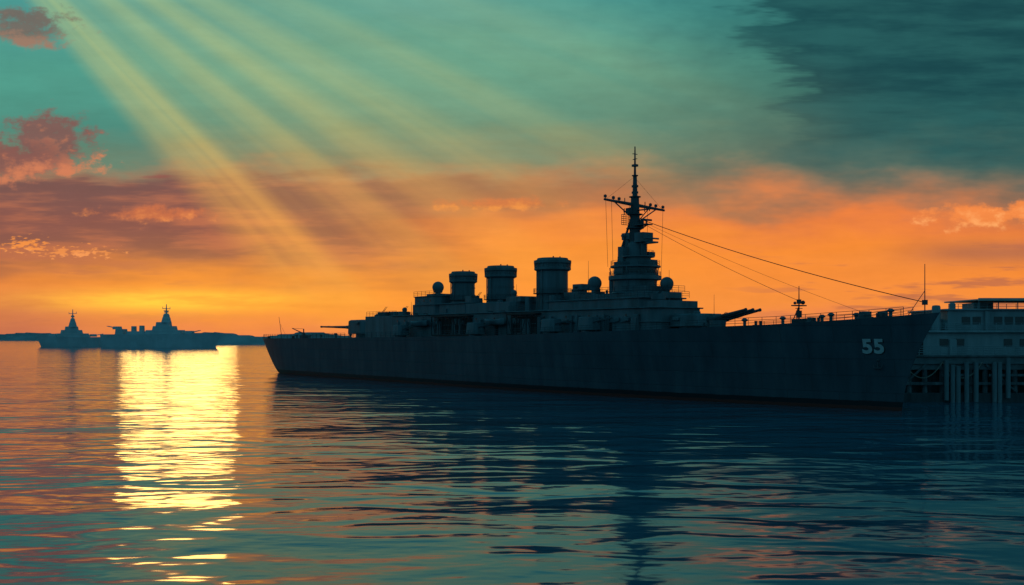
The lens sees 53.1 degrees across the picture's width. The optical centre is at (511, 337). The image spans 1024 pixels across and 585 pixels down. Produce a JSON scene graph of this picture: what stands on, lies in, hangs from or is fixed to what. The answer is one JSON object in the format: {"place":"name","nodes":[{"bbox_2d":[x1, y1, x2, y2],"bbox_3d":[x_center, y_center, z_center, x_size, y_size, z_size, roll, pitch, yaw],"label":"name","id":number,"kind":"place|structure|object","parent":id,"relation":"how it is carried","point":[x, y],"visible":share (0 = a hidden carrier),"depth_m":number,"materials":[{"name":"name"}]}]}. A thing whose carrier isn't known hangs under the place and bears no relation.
{"place":"outdoors","nodes":[
{"label":"outdoors","id":0,"kind":"place"},
{"bbox_2d":[0,332,55,340],"bbox_3d":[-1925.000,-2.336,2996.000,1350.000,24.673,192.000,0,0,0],"label":"shore","id":1,"kind":"structure","parent":0,"point":[26,336],"depth_m":2956.76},
{"bbox_2d":[203,332,355,344],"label":"shore","id":2,"kind":"structure","parent":0,"point":[229,339],"depth_m":1331.83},
{"bbox_2d":[0,341,1023,584],"bbox_3d":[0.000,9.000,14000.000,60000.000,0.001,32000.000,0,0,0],"label":"water","id":3,"kind":"structure","parent":0,"point":[234,465],"depth_m":63.10,"materials":[{"name":"blue liquid"}]},
{"bbox_2d":[36,309,100,346],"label":"warship","id":4,"kind":"object","parent":3,"relation":"on","point":[71,335],"visible":0.89,"depth_m":995.43,"materials":[{"name":"grey metal"}]},
{"bbox_2d":[100,304,219,347],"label":"warship","id":5,"kind":"object","parent":3,"relation":"on","point":[164,333],"visible":0.94,"depth_m":894.48,"materials":[{"name":"grey metal"}]},
{"bbox_2d":[263,147,939,410],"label":"battleship","id":6,"kind":"object","parent":3,"relation":"on","point":[636,331],"visible":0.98,"depth_m":159.24,"materials":[{"name":"grey metal"}]},
{"bbox_2d":[903,346,1023,402],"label":"pier","id":7,"kind":"structure","parent":3,"relation":"in","point":[951,378],"depth_m":141.98,"materials":[{"name":"concrete"}]},
{"bbox_2d":[0,0,1023,336],"label":"sky","id":8,"kind":"structure","parent":0,"point":[239,167],"materials":[{"name":"orange"}]},
{"bbox_2d":[907,298,1023,354],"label":"terminal building","id":9,"kind":"structure","parent":0,"point":[977,323],"depth_m":147.00,"materials":[{"name":"grey"}]},
{"bbox_2d":[940,339,947,346],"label":"window","id":10,"kind":"structure","parent":9,"relation":"in","point":[943,342],"depth_m":146.93,"materials":[{"name":"black glass"}]},
{"bbox_2d":[956,339,963,346],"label":"window","id":11,"kind":"structure","parent":9,"relation":"in","point":[960,342],"depth_m":146.93,"materials":[{"name":"black glass"}]},
{"bbox_2d":[962,317,969,323],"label":"window","id":12,"kind":"structure","parent":9,"relation":"in","point":[965,320],"depth_m":148.12,"materials":[{"name":"black glass"}]},
{"bbox_2d":[973,317,980,323],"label":"window","id":13,"kind":"structure","parent":9,"relation":"in","point":[976,320],"depth_m":148.12,"materials":[{"name":"black glass"}]},
{"bbox_2d":[994,317,1001,323],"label":"window","id":14,"kind":"structure","parent":9,"relation":"in","point":[998,320],"depth_m":148.12,"materials":[{"name":"black glass"}]},
{"bbox_2d":[1004,339,1011,346],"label":"window","id":15,"kind":"structure","parent":9,"relation":"in","point":[1007,342],"depth_m":146.93,"materials":[{"name":"black glass"}]},
{"bbox_2d":[1005,317,1012,323],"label":"window","id":16,"kind":"structure","parent":9,"relation":"in","point":[1008,320],"depth_m":148.12,"materials":[{"name":"black glass"}]},
{"bbox_2d":[1015,317,1023,323],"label":"window","id":17,"kind":"structure","parent":9,"relation":"in","point":[1018,320],"depth_m":148.12,"materials":[{"name":"black glass"}]},
{"bbox_2d":[1020,339,1023,346],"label":"window","id":18,"kind":"structure","parent":9,"relation":"in","point":[1021,340],"depth_m":146.93,"materials":[{"name":"black glass"}]}
]}

